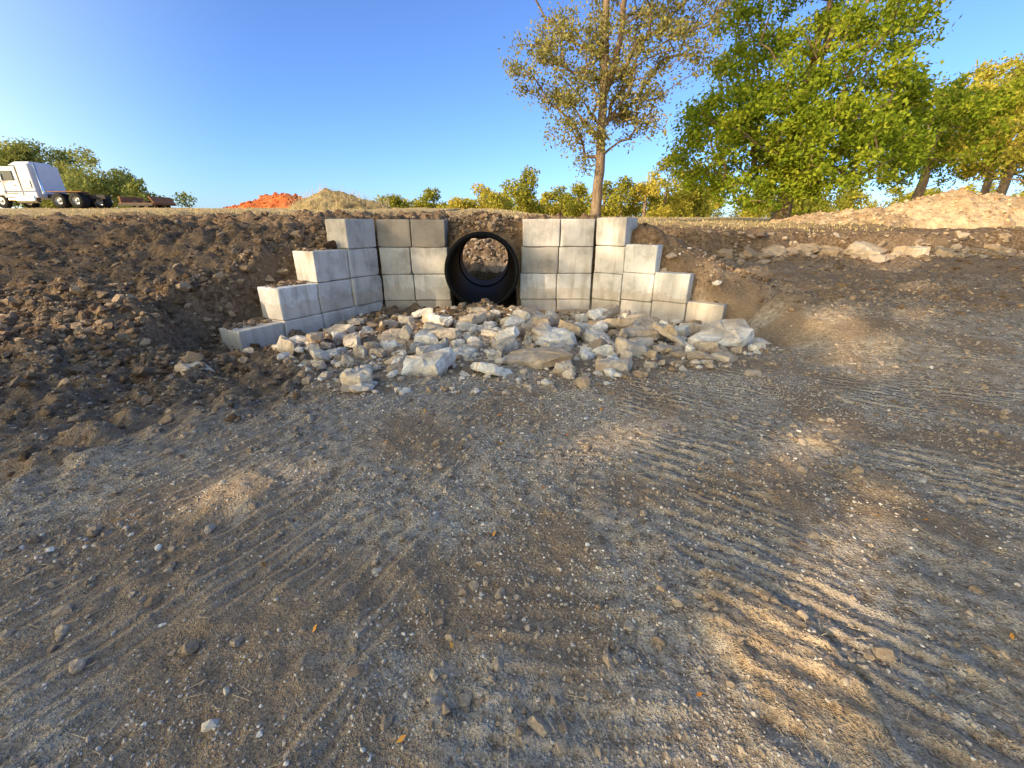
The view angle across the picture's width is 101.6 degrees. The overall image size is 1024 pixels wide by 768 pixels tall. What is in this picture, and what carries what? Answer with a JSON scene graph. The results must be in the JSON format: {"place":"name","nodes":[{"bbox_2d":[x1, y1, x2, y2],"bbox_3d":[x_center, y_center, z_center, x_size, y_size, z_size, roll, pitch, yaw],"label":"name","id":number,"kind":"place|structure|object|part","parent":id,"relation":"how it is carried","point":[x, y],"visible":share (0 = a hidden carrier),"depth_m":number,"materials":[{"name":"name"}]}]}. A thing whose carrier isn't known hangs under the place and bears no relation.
{"place":"outdoors","nodes":[
{"label":"outdoors","id":0,"kind":"place"},
{"bbox_2d":[0,207,1023,767],"bbox_3d":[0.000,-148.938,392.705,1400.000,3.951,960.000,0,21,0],"label":"ground","id":1,"kind":"structure","parent":0,"point":[860,715],"depth_m":2.36,"materials":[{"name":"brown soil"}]},
{"bbox_2d":[0,161,112,208],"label":"semi truck","id":2,"kind":"object","parent":1,"relation":"on","point":[27,184],"visible":0.96,"depth_m":30.97,"materials":[{"name":"white paint"}]},
{"bbox_3d":[-36.850,-15.201,30.441,0.850,0.620,0.050,0,18,0],"label":"door window","id":3,"kind":"part","parent":2,"relation":"part of","materials":[{"name":"beige glass"}]},
{"bbox_3d":[-35.550,-14.624,30.612,0.560,0.460,0.016,0,21,0],"label":"sleeper hatch door","id":4,"kind":"part","parent":2,"relation":"part of","materials":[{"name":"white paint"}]},
{"bbox_2d":[0,136,197,208],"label":"distant tree line","id":5,"kind":"object","parent":1,"relation":"on","point":[113,186],"visible":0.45,"depth_m":44.33,"materials":[{"name":"green plant"}]},
{"bbox_2d":[0,249,285,420],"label":"dirt clods","id":6,"kind":"object","parent":1,"relation":"on","point":[104,305],"visible":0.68,"depth_m":6.01,"materials":[{"name":"brown soil"}]},
{"bbox_2d":[118,196,176,207],"bbox_3d":[-28.375,-14.080,32.600,2.649,0.967,2.450,0,21,0],"label":"flatbed trailer","id":7,"kind":"object","parent":1,"relation":"on","point":[163,202],"visible":0.82,"depth_m":32.01,"materials":[{"name":"metal"}]},
{"bbox_2d":[229,193,301,208],"bbox_3d":[-20.620,-15.937,36.649,14.080,1.598,8.160,0,21,0],"label":"red dirt mound","id":8,"kind":"object","parent":1,"relation":"on","point":[282,201],"visible":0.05,"depth_m":35.41,"materials":[{"name":"soil"}]},
{"bbox_2d":[223,192,303,208],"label":"red dirt clods","id":9,"kind":"object","parent":8,"relation":"on","point":[249,201],"visible":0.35,"depth_m":35.62,"materials":[{"name":"soil"}]},
{"bbox_2d":[219,219,454,350],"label":"concrete block wall","id":10,"kind":"structure","parent":1,"relation":"on","point":[343,280],"depth_m":9.06,"materials":[{"name":"grey concrete"}]},
{"bbox_2d":[222,240,723,329],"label":"dirt clods","id":11,"kind":"object","parent":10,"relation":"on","point":[328,245],"visible":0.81,"depth_m":8.12,"materials":[{"name":"brown soil"}]},
{"bbox_2d":[287,188,390,209],"bbox_3d":[-11.600,-12.459,28.428,11.040,1.630,7.040,0,21,0],"label":"weedy dirt mound","id":12,"kind":"object","parent":1,"relation":"on","point":[332,204],"visible":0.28,"depth_m":27.42,"materials":[{"name":"soil"}]},
{"bbox_2d":[287,184,389,207],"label":"weeds","id":13,"kind":"object","parent":12,"relation":"on","point":[336,197],"visible":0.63,"depth_m":27.86,"materials":[{"name":"plant"}]},
{"bbox_2d":[150,212,771,376],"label":"dirt clods","id":14,"kind":"object","parent":1,"relation":"on","point":[192,357],"visible":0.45,"depth_m":7.96,"materials":[{"name":"brown soil"}]},
{"bbox_2d":[174,304,765,384],"bbox_3d":[-0.168,-0.790,7.056,8.308,0.610,5.144,0,21,0],"label":"riprap rock pile","id":15,"kind":"object","parent":1,"relation":"on","point":[638,335],"visible":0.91,"depth_m":6.75,"materials":[{"name":"stone"}]},
{"bbox_2d":[444,231,518,304],"bbox_3d":[-0.765,-3.311,11.419,1.670,1.670,4.565,-1,21,-2],"label":"culvert pipe","id":16,"kind":"object","parent":1,"relation":"on","point":[465,285],"visible":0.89,"depth_m":10.21,"materials":[{"name":"black plastic"}]},
{"bbox_2d":[447,215,522,305],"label":"dirt","id":17,"kind":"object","parent":1,"relation":"on","point":[515,243],"visible":0.2,"depth_m":9.85,"materials":[{"name":"soil"}]},
{"bbox_2d":[445,211,524,239],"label":"dirt clods","id":18,"kind":"object","parent":17,"relation":"on","point":[491,226],"visible":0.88,"depth_m":9.72,"materials":[{"name":"brown soil"}]},
{"bbox_2d":[449,214,523,264],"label":"dirt clods","id":19,"kind":"object","parent":1,"relation":"on","point":[466,252],"visible":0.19,"depth_m":16.47,"materials":[{"name":"brown soil"}]},
{"bbox_2d":[0,245,1023,767],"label":"dirt clods","id":20,"kind":"object","parent":1,"relation":"on","point":[538,725],"visible":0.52,"depth_m":2.69,"materials":[{"name":"brown soil"}]},
{"bbox_2d":[0,211,1023,495],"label":"dirt clods","id":21,"kind":"object","parent":1,"relation":"on","point":[146,399],"visible":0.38,"depth_m":7.36,"materials":[{"name":"brown soil"}]},
{"bbox_2d":[0,206,1023,231],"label":"grass","id":22,"kind":"structure","parent":1,"relation":"on","point":[218,210],"depth_m":18.29,"materials":[{"name":"plant"}]},
{"bbox_2d":[242,245,791,394],"bbox_3d":[0.041,-1.244,6.818,8.506,1.719,5.350,0,21,0],"label":"rubble","id":23,"kind":"object","parent":1,"relation":"on","point":[697,357],"visible":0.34,"depth_m":5.70,"materials":[{"name":"grey stone"}]},
{"bbox_2d":[95,369,967,676],"bbox_3d":[-0.120,0.486,3.413,6.437,0.233,3.951,0,21,0],"label":"fieldstone","id":24,"kind":"object","parent":1,"relation":"on","point":[359,669],"visible":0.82,"depth_m":2.69,"materials":[{"name":"grey stone"}]},
{"bbox_2d":[374,156,734,217],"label":"distant tree line","id":25,"kind":"object","parent":1,"relation":"on","point":[577,206],"visible":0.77,"depth_m":55.40,"materials":[{"name":"green plant"}]},
{"bbox_2d":[108,366,1014,742],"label":"fallen leaves","id":26,"kind":"object","parent":1,"relation":"on","point":[1012,636],"visible":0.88,"depth_m":2.41,"materials":[{"name":"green plant"}]},
{"bbox_2d":[498,0,739,217],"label":"elm tree","id":27,"kind":"object","parent":1,"relation":"on","point":[605,79],"visible":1,"depth_m":15.70,"materials":[{"name":"green plant"}]},
{"bbox_2d":[520,217,727,323],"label":"concrete block wall","id":28,"kind":"structure","parent":1,"relation":"on","point":[627,276],"depth_m":9.47,"materials":[{"name":"grey concrete"}]},
{"bbox_2d":[385,181,1023,217],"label":"distant tree line","id":29,"kind":"object","parent":1,"relation":"on","point":[851,202],"visible":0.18,"depth_m":85.75,"materials":[{"name":"green plant"}]},
{"bbox_2d":[658,0,961,220],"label":"oak tree","id":30,"kind":"object","parent":1,"relation":"on","point":[795,164],"visible":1,"depth_m":17.70,"materials":[{"name":"green plant"}]},
{"bbox_2d":[701,229,1023,264],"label":"dirt clods","id":31,"kind":"object","parent":1,"relation":"on","point":[965,252],"visible":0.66,"depth_m":11.08,"materials":[{"name":"brown soil"}]},
{"bbox_2d":[717,241,1016,258],"bbox_3d":[10.056,-3.546,11.146,9.258,0.510,1.067,0,21,0],"label":"limestone ledge","id":32,"kind":"object","parent":1,"relation":"on","point":[862,249],"visible":0.76,"depth_m":11.07,"materials":[{"name":"beige stone"}]},
{"bbox_2d":[770,188,1023,237],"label":"tan dirt mound","id":33,"kind":"object","parent":1,"relation":"on","point":[957,220],"visible":0.35,"depth_m":14.26,"materials":[{"name":"soil"}]},
{"bbox_2d":[774,187,1023,223],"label":"tan dirt clods","id":34,"kind":"object","parent":33,"relation":"on","point":[1005,214],"visible":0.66,"depth_m":14.53,"materials":[{"name":"soil"}]},
{"bbox_2d":[842,70,1023,200],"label":"oak tree","id":35,"kind":"object","parent":1,"relation":"on","point":[961,102],"visible":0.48,"depth_m":21.43,"materials":[{"name":"green plant"}]},
{"bbox_2d":[921,51,1023,194],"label":"oak tree","id":36,"kind":"object","parent":1,"relation":"on","point":[992,73],"visible":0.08,"depth_m":30.29,"materials":[{"name":"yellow plant"}]},
{"bbox_2d":[928,51,1023,194],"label":"oak tree","id":37,"kind":"object","parent":1,"relation":"on","point":[1003,187],"visible":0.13,"depth_m":27.61,"materials":[{"name":"green plant"}]},
{"bbox_2d":[939,63,1023,192],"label":"oak tree","id":38,"kind":"object","parent":1,"relation":"on","point":[1016,154],"visible":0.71,"depth_m":21.23,"materials":[{"name":"green plant"}]},
{"bbox_2d":[0,304,1023,767],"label":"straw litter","id":39,"kind":"object","parent":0,"point":[540,540],"visible":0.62,"depth_m":2.31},
{"bbox_2d":[0,0,1023,217],"label":"sky","id":40,"kind":"structure","parent":0,"point":[224,103],"materials":[{"name":"blue"}]}
]}

